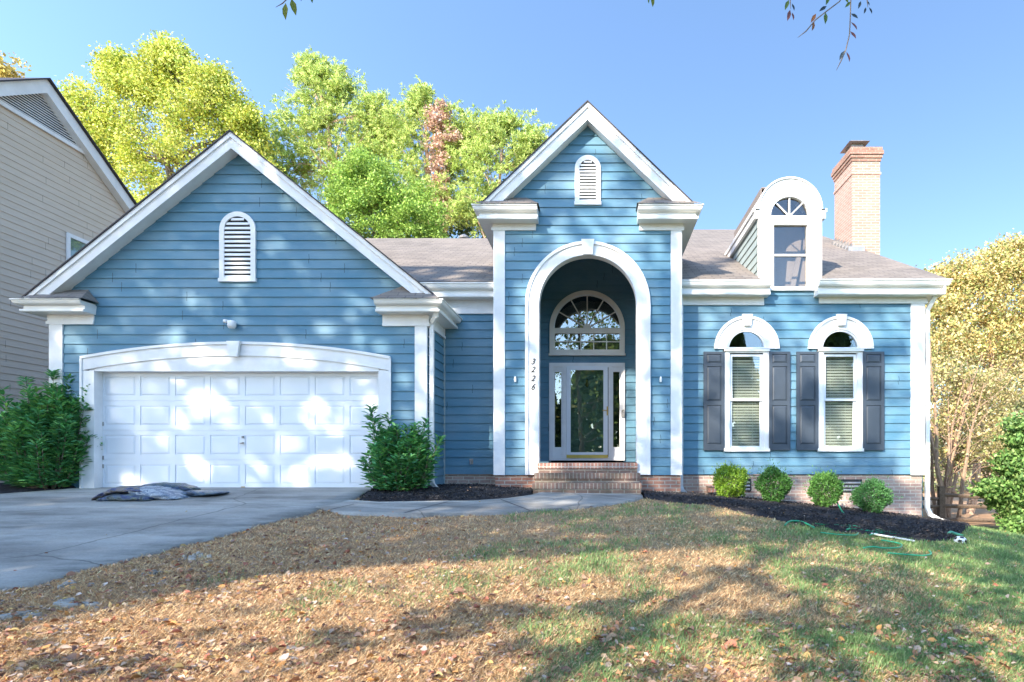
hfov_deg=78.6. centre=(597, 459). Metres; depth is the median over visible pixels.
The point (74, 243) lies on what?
window
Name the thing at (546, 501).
front walk
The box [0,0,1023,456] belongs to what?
sky
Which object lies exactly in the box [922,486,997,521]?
rail fence
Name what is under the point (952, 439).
crepe myrtle
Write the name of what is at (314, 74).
pine tree
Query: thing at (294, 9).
overhanging tree
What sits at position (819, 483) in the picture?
boxwood shrub
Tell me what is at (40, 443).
laurel shrub
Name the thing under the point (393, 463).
laurel shrub
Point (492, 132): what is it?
pine tree
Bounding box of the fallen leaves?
[0,487,1023,681]
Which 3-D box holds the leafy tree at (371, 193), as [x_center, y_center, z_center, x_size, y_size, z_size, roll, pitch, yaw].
[-8.575,-5.788,25.020,5.560,13.684,3.238,0,0,0]
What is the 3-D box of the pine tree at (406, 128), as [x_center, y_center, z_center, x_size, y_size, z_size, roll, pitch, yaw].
[-8.056,-8.703,30.080,5.830,19.533,3.731,0,0,0]
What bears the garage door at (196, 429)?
in the blue house at (593, 312)
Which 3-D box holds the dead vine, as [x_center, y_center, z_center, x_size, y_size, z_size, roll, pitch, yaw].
[-7.341,-7.940,29.347,1.868,17.948,1.804,0,0,-21]
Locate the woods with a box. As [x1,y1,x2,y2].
[922,294,1023,493]
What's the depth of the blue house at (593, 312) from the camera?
11.59 m
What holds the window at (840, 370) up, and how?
in the blue house at (593, 312)
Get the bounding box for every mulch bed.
[0,483,75,493]
[359,484,532,501]
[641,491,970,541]
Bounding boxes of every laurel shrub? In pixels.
[0,369,102,489]
[355,403,446,491]
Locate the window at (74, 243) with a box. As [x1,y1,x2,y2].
[66,232,88,259]
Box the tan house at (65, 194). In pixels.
[0,78,136,482]
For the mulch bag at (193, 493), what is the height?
0.127 m
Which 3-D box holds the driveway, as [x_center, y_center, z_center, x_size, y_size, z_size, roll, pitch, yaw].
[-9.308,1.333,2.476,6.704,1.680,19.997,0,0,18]
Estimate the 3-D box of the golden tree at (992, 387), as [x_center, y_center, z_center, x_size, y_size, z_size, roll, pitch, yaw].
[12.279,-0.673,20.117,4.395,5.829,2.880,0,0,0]
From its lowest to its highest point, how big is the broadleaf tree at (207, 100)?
20.182 m
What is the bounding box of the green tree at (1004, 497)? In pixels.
[966,410,1023,533]
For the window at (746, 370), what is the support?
in the blue house at (593, 312)
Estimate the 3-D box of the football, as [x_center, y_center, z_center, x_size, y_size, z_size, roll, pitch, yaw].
[5.367,1.194,9.154,0.170,0.133,0.170,0,0,0]
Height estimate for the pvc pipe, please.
0.102 m
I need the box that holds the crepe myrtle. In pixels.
[924,289,1007,517]
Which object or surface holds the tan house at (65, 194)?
on the ground at (983, 513)
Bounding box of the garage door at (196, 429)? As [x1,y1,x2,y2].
[102,373,377,486]
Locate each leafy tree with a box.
[0,51,31,77]
[317,141,453,237]
[345,179,503,237]
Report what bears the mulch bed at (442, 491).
on the ground at (983, 513)
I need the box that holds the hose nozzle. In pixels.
[947,531,962,535]
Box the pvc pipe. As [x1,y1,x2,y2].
[871,533,914,541]
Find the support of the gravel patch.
on the ground at (983, 513)
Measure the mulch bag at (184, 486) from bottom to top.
0.155 m
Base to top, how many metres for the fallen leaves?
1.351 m
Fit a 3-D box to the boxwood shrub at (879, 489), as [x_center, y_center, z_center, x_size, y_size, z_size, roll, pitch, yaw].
[4.962,0.614,11.106,0.935,0.834,0.795,0,0,0]
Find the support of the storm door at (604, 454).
in the blue house at (593, 312)
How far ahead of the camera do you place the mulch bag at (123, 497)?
9.50 m
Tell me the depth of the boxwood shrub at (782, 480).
11.16 m
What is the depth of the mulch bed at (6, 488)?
10.72 m
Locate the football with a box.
[954,536,966,543]
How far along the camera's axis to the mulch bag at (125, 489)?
9.60 m
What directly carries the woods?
on the ground at (983, 513)
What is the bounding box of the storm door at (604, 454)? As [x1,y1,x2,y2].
[567,366,607,457]
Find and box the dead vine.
[422,98,462,231]
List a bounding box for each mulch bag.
[91,485,148,499]
[96,493,155,500]
[128,486,190,499]
[143,482,200,490]
[181,490,229,496]
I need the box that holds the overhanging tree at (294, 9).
[276,0,871,68]
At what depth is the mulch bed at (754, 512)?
10.30 m
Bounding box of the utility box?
[706,485,715,491]
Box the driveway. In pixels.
[0,487,372,591]
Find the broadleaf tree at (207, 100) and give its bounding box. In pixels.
[54,29,288,202]
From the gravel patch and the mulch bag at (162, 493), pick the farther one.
the mulch bag at (162, 493)
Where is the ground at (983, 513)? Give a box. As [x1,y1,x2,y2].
[0,462,1023,681]
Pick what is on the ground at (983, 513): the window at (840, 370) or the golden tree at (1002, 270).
the golden tree at (1002, 270)
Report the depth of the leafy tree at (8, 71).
33.85 m
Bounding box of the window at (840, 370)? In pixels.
[817,332,863,450]
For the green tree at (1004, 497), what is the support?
on the ground at (983, 513)
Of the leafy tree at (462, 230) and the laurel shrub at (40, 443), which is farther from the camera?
the leafy tree at (462, 230)
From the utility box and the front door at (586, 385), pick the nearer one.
the utility box
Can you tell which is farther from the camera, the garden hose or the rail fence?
the rail fence
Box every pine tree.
[261,44,409,224]
[376,75,480,237]
[443,100,555,237]
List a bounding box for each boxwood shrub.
[707,458,750,497]
[749,459,795,502]
[803,465,848,506]
[848,471,902,512]
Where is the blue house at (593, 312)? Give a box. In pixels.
[9,100,952,519]
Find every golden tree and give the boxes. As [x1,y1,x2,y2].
[915,228,1023,514]
[930,348,1023,514]
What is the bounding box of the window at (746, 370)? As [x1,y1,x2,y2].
[723,332,769,450]
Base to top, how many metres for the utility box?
0.122 m
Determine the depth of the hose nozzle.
9.64 m
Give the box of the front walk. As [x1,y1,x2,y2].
[315,492,642,518]
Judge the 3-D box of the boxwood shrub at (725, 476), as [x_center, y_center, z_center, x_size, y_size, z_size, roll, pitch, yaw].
[2.441,0.386,11.337,0.869,0.823,0.846,0,0,0]
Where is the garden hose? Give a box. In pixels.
[784,502,931,555]
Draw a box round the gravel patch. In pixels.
[0,551,211,641]
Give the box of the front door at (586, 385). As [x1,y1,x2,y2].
[571,370,602,451]

